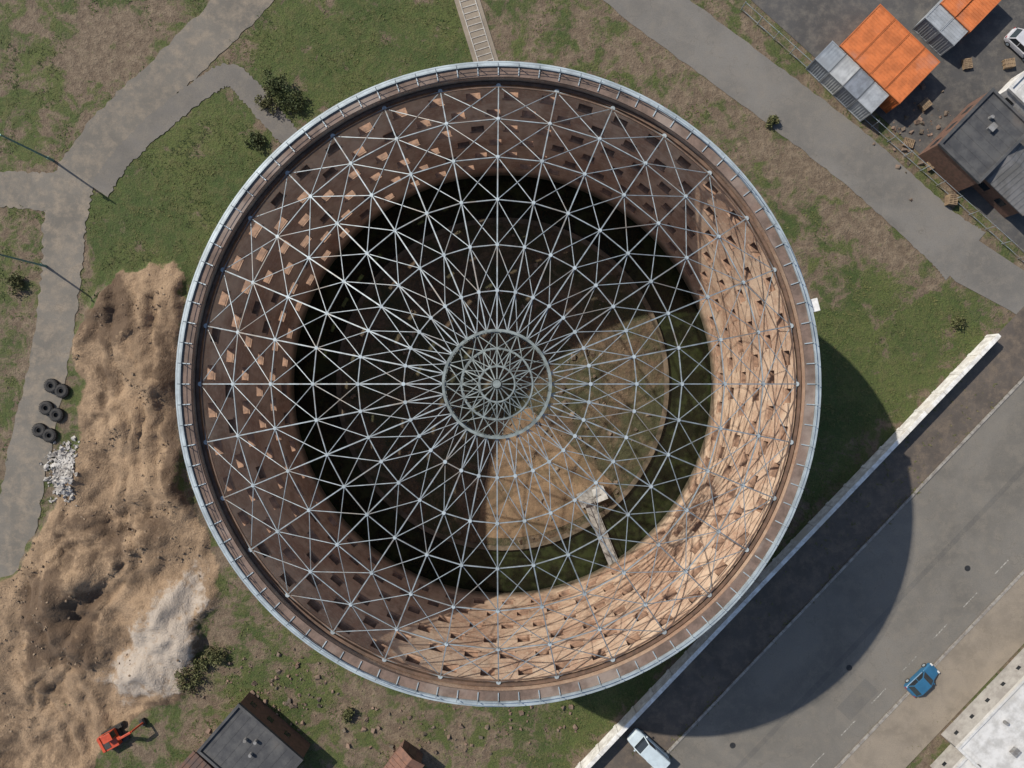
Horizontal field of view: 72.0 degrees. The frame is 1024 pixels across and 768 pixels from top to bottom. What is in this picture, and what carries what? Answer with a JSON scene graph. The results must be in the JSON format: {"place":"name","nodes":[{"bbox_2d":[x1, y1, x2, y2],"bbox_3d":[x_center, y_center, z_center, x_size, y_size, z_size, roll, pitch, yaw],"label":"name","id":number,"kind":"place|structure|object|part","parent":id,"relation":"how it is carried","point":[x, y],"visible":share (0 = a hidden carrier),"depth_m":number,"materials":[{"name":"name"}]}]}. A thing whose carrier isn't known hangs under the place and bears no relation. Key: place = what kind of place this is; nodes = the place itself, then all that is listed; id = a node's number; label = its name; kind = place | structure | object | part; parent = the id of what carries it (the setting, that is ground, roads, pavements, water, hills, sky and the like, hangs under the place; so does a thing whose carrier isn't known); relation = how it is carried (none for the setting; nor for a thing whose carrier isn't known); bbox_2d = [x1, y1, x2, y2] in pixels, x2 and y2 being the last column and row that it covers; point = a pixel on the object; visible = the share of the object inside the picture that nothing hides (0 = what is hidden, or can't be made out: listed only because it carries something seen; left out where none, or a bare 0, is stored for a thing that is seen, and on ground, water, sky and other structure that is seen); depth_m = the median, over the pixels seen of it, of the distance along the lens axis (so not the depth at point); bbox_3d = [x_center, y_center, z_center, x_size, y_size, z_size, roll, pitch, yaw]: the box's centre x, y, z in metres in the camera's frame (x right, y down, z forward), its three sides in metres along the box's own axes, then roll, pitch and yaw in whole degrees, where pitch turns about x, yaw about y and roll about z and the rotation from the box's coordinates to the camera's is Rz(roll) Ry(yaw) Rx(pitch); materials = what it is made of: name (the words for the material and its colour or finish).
{"place":"outdoors","nodes":[
{"label":"outdoors","id":0,"kind":"place"},
{"bbox_2d":[0,170,76,211],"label":"side road","id":1,"kind":"structure","parent":0,"point":[55,191],"depth_m":82.98,"materials":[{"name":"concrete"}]},
{"bbox_2d":[0,0,273,576],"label":"access road","id":2,"kind":"structure","parent":0,"point":[197,46],"depth_m":82.99,"materials":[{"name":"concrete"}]},
{"bbox_2d":[31,423,46,436],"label":"tractor tyre","id":3,"kind":"object","parent":2,"relation":"on","point":[36,427],"visible":1,"depth_m":82.55,"materials":[{"name":"rubber"}]},
{"bbox_2d":[38,401,54,414],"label":"tractor tyre","id":4,"kind":"object","parent":2,"relation":"on","point":[43,405],"visible":1,"depth_m":82.55,"materials":[{"name":"rubber"}]},
{"bbox_2d":[42,428,57,442],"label":"tractor tyre","id":5,"kind":"object","parent":2,"relation":"on","point":[52,438],"visible":1,"depth_m":82.55,"materials":[{"name":"rubber"}]},
{"bbox_2d":[43,379,58,392],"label":"tractor tyre","id":6,"kind":"object","parent":2,"relation":"on","point":[47,387],"visible":1,"depth_m":82.55,"materials":[{"name":"rubber"}]},
{"bbox_2d":[49,408,64,421],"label":"tractor tyre","id":7,"kind":"object","parent":2,"relation":"on","point":[59,417],"visible":1,"depth_m":82.56,"materials":[{"name":"rubber"}]},
{"bbox_2d":[54,384,69,397],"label":"tractor tyre","id":8,"kind":"object","parent":2,"relation":"on","point":[58,393],"visible":1,"depth_m":82.55,"materials":[{"name":"rubber"}]},
{"bbox_2d":[91,63,296,196],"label":"footpath","id":9,"kind":"structure","parent":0,"point":[237,79],"depth_m":82.98,"materials":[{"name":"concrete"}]},
{"bbox_2d":[454,0,498,61],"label":"stepped path","id":10,"kind":"structure","parent":0,"point":[476,30],"depth_m":82.96,"materials":[{"name":"concrete"}]},
{"bbox_2d":[0,0,1023,767],"bbox_3d":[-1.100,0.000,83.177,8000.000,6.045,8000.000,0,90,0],"label":"ground","id":11,"kind":"structure","parent":0,"point":[144,614],"depth_m":83.04,"materials":[{"name":"green plant"}]},
{"bbox_2d":[6,272,23,296],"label":"shrub","id":12,"kind":"object","parent":11,"relation":"on","point":[14,280],"visible":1,"depth_m":82.25,"materials":[{"name":"green plant"}]},
{"bbox_2d":[0,254,46,266],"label":"street lamp","id":13,"kind":"object","parent":11,"relation":"on","point":[42,265],"visible":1,"depth_m":79.34,"materials":[{"name":"grey metal"}]},
{"bbox_2d":[0,134,54,161],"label":"street lamp","id":14,"kind":"object","parent":11,"relation":"on","point":[40,154],"visible":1,"depth_m":79.02,"materials":[{"name":"grey metal"}]},
{"bbox_2d":[39,436,79,505],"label":"rubble pile","id":15,"kind":"object","parent":11,"relation":"on","point":[62,468],"visible":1,"depth_m":82.70,"materials":[{"name":"grey stone"}]},
{"bbox_2d":[0,270,209,761],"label":"scattered stones","id":16,"kind":"object","parent":11,"relation":"on","point":[124,540],"visible":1,"depth_m":82.22,"materials":[{"name":"stone"}]},
{"bbox_2d":[96,718,146,752],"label":"excavator","id":17,"kind":"object","parent":11,"relation":"on","point":[114,736],"visible":1,"depth_m":81.89,"materials":[{"name":"metal"}]},
{"bbox_2d":[172,666,203,697],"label":"shrub","id":18,"kind":"object","parent":11,"relation":"on","point":[183,677],"visible":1,"depth_m":82.14,"materials":[{"name":"green plant"}]},
{"bbox_2d":[178,744,214,767],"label":"garage","id":19,"kind":"structure","parent":11,"relation":"on","point":[193,759],"depth_m":79.70,"materials":[{"name":"brown wood"}]},
{"bbox_2d":[189,655,209,673],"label":"shrub","id":20,"kind":"object","parent":11,"relation":"on","point":[198,663],"visible":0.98,"depth_m":82.30,"materials":[{"name":"green plant"}]},
{"bbox_2d":[201,645,226,668],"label":"shrub","id":21,"kind":"object","parent":11,"relation":"on","point":[213,657],"visible":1,"depth_m":82.31,"materials":[{"name":"green plant"}]},
{"bbox_2d":[244,131,265,149],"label":"shrub","id":22,"kind":"object","parent":11,"relation":"on","point":[254,140],"visible":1,"depth_m":82.34,"materials":[{"name":"green plant"}]},
{"bbox_2d":[253,85,278,114],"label":"shrub","id":23,"kind":"object","parent":11,"relation":"on","point":[265,102],"visible":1,"depth_m":82.11,"materials":[{"name":"green plant"}]},
{"bbox_2d":[240,692,310,756],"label":"walls","id":24,"kind":"structure","parent":11,"relation":"on","point":[297,742],"depth_m":81.47,"materials":[{"name":"red brick"}]},
{"bbox_2d":[196,702,303,767],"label":"roof","id":25,"kind":"structure","parent":24,"relation":"on","point":[223,746],"depth_m":79.74,"materials":[{"name":"concrete"}]},
{"bbox_2d":[243,737,257,757],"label":"roof vents","id":26,"kind":"object","parent":25,"relation":"on","point":[254,743],"visible":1,"depth_m":79.21,"materials":[{"name":"grey metal"}]},
{"bbox_2d":[250,701,290,737],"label":"windows","id":27,"kind":"structure","parent":24,"relation":"attached to","point":[271,720],"depth_m":81.36,"materials":[{"name":"black glass"}]},
{"bbox_2d":[262,69,291,99],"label":"shrub","id":28,"kind":"object","parent":11,"relation":"on","point":[274,83],"visible":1,"depth_m":81.92,"materials":[{"name":"green plant"}]},
{"bbox_2d":[272,89,306,114],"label":"shrub","id":29,"kind":"object","parent":11,"relation":"on","point":[295,106],"visible":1,"depth_m":82.07,"materials":[{"name":"green plant"}]},
{"bbox_2d":[340,706,354,723],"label":"shrub","id":30,"kind":"object","parent":11,"relation":"on","point":[347,715],"visible":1,"depth_m":82.31,"materials":[{"name":"green plant"}]},
{"bbox_2d":[384,739,424,767],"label":"garden shed","id":31,"kind":"structure","parent":11,"relation":"on","point":[406,754],"depth_m":80.37,"materials":[{"name":"brown wood"}]},
{"bbox_2d":[408,744,417,757],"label":"door","id":32,"kind":"structure","parent":31,"relation":"in","point":[412,750],"depth_m":81.96,"materials":[{"name":"wood"}]},
{"bbox_2d":[175,61,820,706],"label":"gasometer","id":33,"kind":"object","parent":11,"relation":"on","point":[497,383],"visible":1,"depth_m":70.70,"materials":[{"name":"brick"}]},
{"bbox_2d":[0,0,1023,767],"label":"grass tufts","id":34,"kind":"object","parent":11,"relation":"on","point":[188,224],"visible":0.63,"depth_m":83.01,"materials":[{"name":"green plant"}]},
{"bbox_2d":[202,83,950,767],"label":"brick debris","id":35,"kind":"object","parent":11,"relation":"on","point":[460,725],"visible":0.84,"depth_m":82.89,"materials":[{"name":"brown brick"}]},
{"bbox_2d":[765,115,779,128],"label":"shrub","id":36,"kind":"object","parent":11,"relation":"on","point":[773,120],"visible":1,"depth_m":82.31,"materials":[{"name":"green plant"}]},
{"bbox_2d":[575,334,1000,767],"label":"boundary wall","id":37,"kind":"structure","parent":11,"relation":"on","point":[792,547],"depth_m":81.50,"materials":[{"name":"white paint"}]},
{"bbox_2d":[651,376,1023,767],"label":"street kerb","id":38,"kind":"structure","parent":11,"relation":"on","point":[848,562],"depth_m":82.84,"materials":[{"name":"concrete"}]},
{"bbox_2d":[740,2,1023,261],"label":"yard fence","id":39,"kind":"object","parent":11,"relation":"on","point":[892,138],"visible":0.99,"depth_m":82.05,"materials":[{"name":"grey metal"}]},
{"bbox_2d":[930,744,980,767],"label":"annex","id":40,"kind":"object","parent":11,"relation":"on","point":[951,756],"visible":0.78,"depth_m":81.50,"materials":[{"name":"white concrete"}]},
{"bbox_2d":[951,315,966,328],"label":"shrub","id":41,"kind":"object","parent":11,"relation":"on","point":[957,321],"visible":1,"depth_m":82.33,"materials":[{"name":"green plant"}]},
{"bbox_2d":[941,648,1023,767],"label":"market hall","id":42,"kind":"structure","parent":11,"relation":"on","point":[985,729],"depth_m":80.04,"materials":[{"name":"white concrete"}]},
{"bbox_2d":[954,665,1020,734],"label":"windows","id":43,"kind":"structure","parent":42,"relation":"in","point":[1018,667],"depth_m":81.52,"materials":[{"name":"black glass"}]},
{"bbox_2d":[603,0,984,279],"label":"service road","id":44,"kind":"structure","parent":0,"point":[934,231],"depth_m":82.99,"materials":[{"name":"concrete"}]},
{"bbox_2d":[944,194,957,206],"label":"pallet stack","id":45,"kind":"object","parent":44,"relation":"on","point":[951,200],"visible":1,"depth_m":82.23,"materials":[{"name":"brown wood"}]},
{"bbox_2d":[591,307,1023,767],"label":"pavement","id":46,"kind":"structure","parent":0,"point":[735,646],"depth_m":82.99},
{"bbox_2d":[627,728,669,767],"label":"parked van","id":47,"kind":"object","parent":46,"relation":"on","point":[649,750],"visible":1,"depth_m":81.34,"materials":[{"name":"paint"}]},
{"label":"windows","id":48,"kind":"part","parent":47,"relation":"part of","materials":[{"name":"grey glass"}]},
{"bbox_2d":[575,328,1002,762],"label":"weeds","id":49,"kind":"object","parent":46,"relation":"on","point":[591,742],"visible":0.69,"depth_m":82.95,"materials":[{"name":"green plant"}]},
{"bbox_2d":[667,381,1023,767],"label":"street","id":50,"kind":"structure","parent":0,"point":[873,580],"depth_m":82.99,"materials":[{"name":"grey asphalt"}]},
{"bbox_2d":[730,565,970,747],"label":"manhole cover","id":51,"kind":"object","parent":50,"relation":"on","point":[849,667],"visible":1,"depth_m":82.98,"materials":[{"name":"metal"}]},
{"bbox_2d":[735,465,1023,767],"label":"asphalt repair","id":52,"kind":"structure","parent":50,"relation":"on","point":[857,699],"depth_m":82.98,"materials":[{"name":"grey asphalt"}]},
{"bbox_2d":[810,560,1008,767],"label":"road marking","id":53,"kind":"object","parent":50,"relation":"on","point":[909,663],"visible":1,"depth_m":82.98,"materials":[{"name":"paint"}]},
{"bbox_2d":[904,663,939,697],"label":"parked car","id":54,"kind":"object","parent":50,"relation":"on","point":[919,682],"visible":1,"depth_m":82.03,"materials":[{"name":"paint"}]},
{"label":"windows","id":55,"kind":"part","parent":54,"relation":"part of","materials":[{"name":"grey glass"}]},
{"bbox_2d":[752,0,1023,252],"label":"yard","id":56,"kind":"structure","parent":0,"point":[814,28],"depth_m":82.99,"materials":[{"name":"concrete"}]},
{"bbox_2d":[806,40,846,81],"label":"shipping container","id":57,"kind":"object","parent":56,"relation":"on","point":[829,57],"visible":0.96,"depth_m":80.44,"materials":[{"name":"grey metal"}]},
{"bbox_2d":[819,55,860,94],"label":"shipping container","id":58,"kind":"object","parent":56,"relation":"on","point":[846,68],"visible":0.93,"depth_m":80.44,"materials":[{"name":"grey metal"}]},
{"bbox_2d":[833,68,874,107],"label":"shipping container","id":59,"kind":"object","parent":56,"relation":"on","point":[856,86],"visible":0.94,"depth_m":80.44,"materials":[{"name":"grey metal"}]},
{"bbox_2d":[839,4,894,60],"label":"shipping container","id":60,"kind":"object","parent":56,"relation":"on","point":[867,31],"visible":0.89,"depth_m":80.14,"materials":[{"name":"orange metal"}]},
{"bbox_2d":[846,82,888,121],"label":"shipping container","id":61,"kind":"object","parent":56,"relation":"on","point":[871,99],"visible":0.91,"depth_m":80.44,"materials":[{"name":"grey metal"}]},
{"bbox_2d":[854,18,909,74],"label":"shipping container","id":62,"kind":"object","parent":56,"relation":"on","point":[883,45],"visible":0.84,"depth_m":80.14,"materials":[{"name":"orange metal"}]},
{"bbox_2d":[868,33,924,89],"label":"shipping container","id":63,"kind":"object","parent":56,"relation":"on","point":[899,58],"visible":0.75,"depth_m":80.14,"materials":[{"name":"orange metal"}]},
{"bbox_2d":[902,137,914,148],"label":"pallet stack","id":64,"kind":"object","parent":56,"relation":"on","point":[910,142],"visible":0.96,"depth_m":82.71,"materials":[{"name":"brown wood"}]},
{"bbox_2d":[879,47,939,112],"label":"shipping container","id":65,"kind":"object","parent":56,"relation":"on","point":[911,76],"visible":0.8,"depth_m":80.14,"materials":[{"name":"orange metal"}]},
{"bbox_2d":[917,97,931,111],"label":"pallet stack","id":66,"kind":"object","parent":56,"relation":"on","point":[924,104],"visible":1,"depth_m":82.42,"materials":[{"name":"brown wood"}]},
{"bbox_2d":[924,162,933,170],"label":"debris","id":67,"kind":"object","parent":56,"relation":"on","point":[927,165],"visible":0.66,"depth_m":82.56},
{"bbox_2d":[913,0,952,41],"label":"shipping container","id":68,"kind":"object","parent":56,"relation":"on","point":[934,20],"visible":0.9,"depth_m":80.44,"materials":[{"name":"grey metal"}]},
{"bbox_2d":[926,17,967,55],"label":"shipping container","id":69,"kind":"object","parent":56,"relation":"on","point":[950,34],"visible":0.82,"depth_m":80.44,"materials":[{"name":"grey metal"}]},
{"bbox_2d":[940,0,972,21],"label":"shipping container","id":70,"kind":"object","parent":56,"relation":"on","point":[954,8],"visible":0.59,"depth_m":80.23,"materials":[{"name":"orange metal"}]},
{"bbox_2d":[961,58,972,69],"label":"pallet stack","id":71,"kind":"object","parent":56,"relation":"on","point":[967,63],"visible":1,"depth_m":82.59,"materials":[{"name":"brown wood"}]},
{"bbox_2d":[918,88,1023,192],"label":"workshop","id":72,"kind":"structure","parent":56,"relation":"on","point":[978,140],"depth_m":78.94,"materials":[{"name":"grey brick"}]},
{"bbox_2d":[930,105,972,146],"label":"windows","id":73,"kind":"structure","parent":72,"relation":"in","point":[968,108],"depth_m":80.88,"materials":[{"name":"black glass"}]},
{"bbox_2d":[955,0,1000,39],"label":"shipping container","id":74,"kind":"object","parent":56,"relation":"on","point":[970,17],"visible":0.69,"depth_m":80.23,"materials":[{"name":"orange metal"}]},
{"bbox_2d":[972,143,1023,217],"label":"shed","id":75,"kind":"structure","parent":56,"relation":"on","point":[999,188],"depth_m":79.62,"materials":[{"name":"grey brick"}]},
{"bbox_2d":[978,182,1005,206],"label":"windows","id":76,"kind":"structure","parent":75,"relation":"in","point":[983,186],"depth_m":81.49,"materials":[{"name":"black glass"}]},
{"bbox_2d":[1001,58,1015,69],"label":"pallet stack","id":77,"kind":"object","parent":56,"relation":"on","point":[1009,63],"visible":1,"depth_m":82.44,"materials":[{"name":"brown wood"}]},
{"bbox_2d":[998,71,1023,116],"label":"site hut","id":78,"kind":"object","parent":56,"relation":"on","point":[1011,91],"visible":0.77,"depth_m":80.42,"materials":[{"name":"white paint"}]},
{"bbox_2d":[1004,27,1023,61],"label":"parked car","id":79,"kind":"object","parent":56,"relation":"on","point":[1014,38],"visible":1,"depth_m":82.04,"materials":[{"name":"paint"}]},
{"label":"windows","id":80,"kind":"part","parent":79,"relation":"part of","materials":[{"name":"grey glass"}]},
{"bbox_2d":[840,575,1023,767],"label":"sidewalk","id":81,"kind":"structure","parent":0,"point":[982,652],"depth_m":82.89,"materials":[{"name":"grey concrete"}]},
{"bbox_2d":[950,241,1023,313],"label":"forecourt","id":82,"kind":"structure","parent":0,"point":[982,269],"depth_m":82.99,"materials":[{"name":"concrete"}]}
]}

